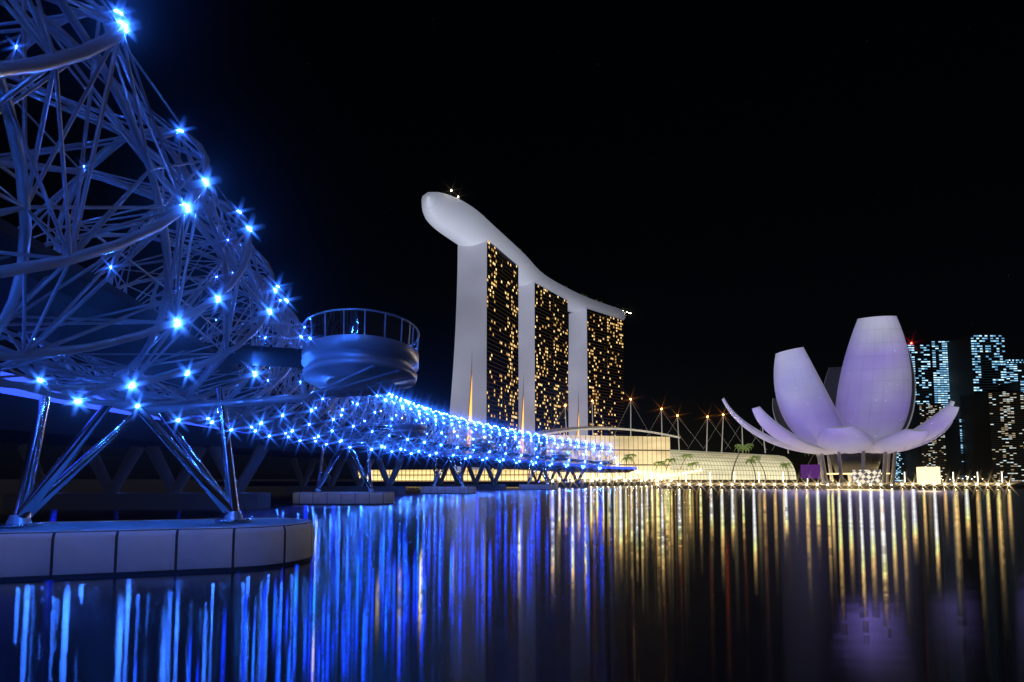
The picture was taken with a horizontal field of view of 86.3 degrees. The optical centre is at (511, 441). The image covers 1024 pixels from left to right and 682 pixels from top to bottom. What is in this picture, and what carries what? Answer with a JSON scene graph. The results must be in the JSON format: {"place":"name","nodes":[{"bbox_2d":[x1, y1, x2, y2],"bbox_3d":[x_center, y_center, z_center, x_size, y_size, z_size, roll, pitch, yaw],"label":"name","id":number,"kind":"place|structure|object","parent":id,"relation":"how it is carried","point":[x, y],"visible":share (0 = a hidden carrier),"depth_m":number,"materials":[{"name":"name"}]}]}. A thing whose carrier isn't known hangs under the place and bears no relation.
{"place":"outdoors","nodes":[
{"label":"outdoors","id":0,"kind":"place"},
{"bbox_2d":[0,479,1023,681],"bbox_3d":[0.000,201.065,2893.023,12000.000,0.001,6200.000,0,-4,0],"label":"water","id":1,"kind":"structure","parent":0,"point":[610,584],"depth_m":17.84,"materials":[{"name":"black liquid"}]},
{"bbox_2d":[0,518,313,582],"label":"pile cap","id":2,"kind":"object","parent":1,"relation":"in","point":[62,550],"visible":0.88,"depth_m":21.77,"materials":[{"name":"grey concrete"}]},
{"bbox_2d":[0,372,636,509],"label":"road bridge","id":3,"kind":"structure","parent":1,"relation":"in","point":[67,421],"depth_m":70.66,"materials":[{"name":"grey concrete"}]},
{"bbox_2d":[0,0,617,468],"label":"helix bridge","id":4,"kind":"structure","parent":3,"relation":"on","point":[18,62],"depth_m":18.27,"materials":[{"name":"blue metal"}]},
{"bbox_2d":[0,308,419,527],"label":"steel pier","id":5,"kind":"structure","parent":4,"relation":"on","point":[30,501],"depth_m":24.34,"materials":[{"name":"white"}]},
{"bbox_2d":[202,334,418,392],"bbox_3d":[-9.501,-4.114,27.333,9.840,2.500,8.376,0,-4,0],"label":"pod","id":6,"kind":"object","parent":5,"relation":"on","point":[324,361],"visible":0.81,"depth_m":24.57,"materials":[{"name":"silver metal"}]},
{"bbox_2d":[0,218,612,463],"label":"bridge deck","id":7,"kind":"structure","parent":4,"relation":"on","point":[106,297],"depth_m":18.88,"materials":[{"name":"grey"}]},
{"bbox_2d":[37,10,617,466],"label":"bridge lights","id":8,"kind":"object","parent":4,"relation":"on","point":[269,312],"visible":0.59,"depth_m":23.56},
{"bbox_2d":[312,416,426,491],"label":"steel pier","id":9,"kind":"structure","parent":4,"relation":"on","point":[327,472],"depth_m":83.12,"materials":[{"name":"white"}]},
{"bbox_2d":[364,423,426,436],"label":"pod","id":10,"kind":"object","parent":9,"relation":"on","point":[397,429],"visible":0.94,"depth_m":80.54,"materials":[{"name":"silver metal"}]},
{"bbox_2d":[293,492,393,504],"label":"pile cap","id":11,"kind":"object","parent":1,"relation":"in","point":[343,498],"visible":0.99,"depth_m":79.99,"materials":[{"name":"grey concrete"}]},
{"bbox_2d":[420,486,475,493],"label":"pile cap","id":12,"kind":"object","parent":1,"relation":"in","point":[445,490],"visible":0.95,"depth_m":138.98,"materials":[{"name":"grey concrete"}]},
{"bbox_2d":[431,439,494,486],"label":"steel pier","id":13,"kind":"structure","parent":12,"relation":"on","point":[436,478],"depth_m":141.55,"materials":[{"name":"white"}]},
{"bbox_2d":[460,444,494,450],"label":"pod","id":14,"kind":"object","parent":13,"relation":"on","point":[485,447],"visible":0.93,"depth_m":136.90,"materials":[{"name":"silver metal"}]},
{"bbox_2d":[447,240,518,469],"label":"tower","id":15,"kind":"structure","parent":1,"relation":"on","point":[485,384],"depth_m":440.61,"materials":[{"name":"white"}]},
{"bbox_2d":[519,484,556,489],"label":"pile cap","id":16,"kind":"object","parent":1,"relation":"in","point":[535,487],"visible":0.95,"depth_m":192.72,"materials":[{"name":"grey concrete"}]},
{"bbox_2d":[527,452,569,484],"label":"steel pier","id":17,"kind":"structure","parent":16,"relation":"on","point":[545,477],"depth_m":194.34,"materials":[{"name":"white"}]},
{"bbox_2d":[552,455,569,459],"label":"pod","id":18,"kind":"object","parent":17,"relation":"on","point":[560,457],"visible":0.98,"depth_m":187.76,"materials":[{"name":"silver metal"}]},
{"bbox_2d":[518,283,568,481],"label":"tower","id":19,"kind":"structure","parent":1,"relation":"on","point":[543,349],"depth_m":540.02,"materials":[{"name":"white"}]},
{"bbox_2d":[568,309,624,480],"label":"tower","id":20,"kind":"structure","parent":1,"relation":"on","point":[596,367],"depth_m":624.36,"materials":[{"name":"black"}]},
{"bbox_2d":[199,481,1023,488],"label":"shore quays","id":21,"kind":"object","parent":1,"relation":"in","point":[791,485],"visible":0.64,"depth_m":213.68,"materials":[{"name":"grey concrete"}]},
{"bbox_2d":[358,470,548,480],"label":"facade","id":22,"kind":"structure","parent":21,"relation":"on","point":[428,475],"depth_m":275.89,"materials":[{"name":"grey"}]},
{"bbox_2d":[536,426,796,479],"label":"shoppes","id":23,"kind":"structure","parent":21,"relation":"on","point":[647,451],"depth_m":351.02,"materials":[{"name":"grey glass"}]},
{"bbox_2d":[549,400,788,452],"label":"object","id":24,"kind":"object","parent":23,"relation":"on","point":[671,427],"visible":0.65,"depth_m":402.55,"materials":[{"name":"grey metal"}]},
{"bbox_2d":[595,444,816,481],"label":"palm trees","id":25,"kind":"object","parent":21,"relation":"on","point":[745,448],"visible":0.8,"depth_m":310.95,"materials":[{"name":"green plant"}]},
{"bbox_2d":[550,471,1008,484],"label":"promenade lights","id":26,"kind":"object","parent":21,"relation":"on","point":[734,478],"visible":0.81,"depth_m":223.05},
{"bbox_2d":[722,316,958,454],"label":"lotus-shaped museum","id":27,"kind":"structure","parent":21,"relation":"on","point":[863,398],"depth_m":186.44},
{"bbox_2d":[800,451,940,484],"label":"museum base","id":28,"kind":"object","parent":21,"relation":"on","point":[862,467],"visible":0.75,"depth_m":197.09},
{"bbox_2d":[834,335,1023,481],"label":"city skyscrapers","id":29,"kind":"structure","parent":1,"relation":"on","point":[978,380],"depth_m":850.85,"materials":[{"name":"black glass"}]},
{"bbox_2d":[940,475,981,481],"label":"building","id":30,"kind":"structure","parent":1,"relation":"in","point":[968,478],"depth_m":798.20,"materials":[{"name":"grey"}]},
{"bbox_2d":[422,192,625,319],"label":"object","id":31,"kind":"structure","parent":0,"point":[457,221],"depth_m":431.41,"materials":[{"name":"grey metal"}]},
{"bbox_2d":[482,214,626,312],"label":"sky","id":32,"kind":"structure","parent":31,"relation":"on","point":[625,311],"depth_m":610.70,"materials":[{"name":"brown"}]}
]}

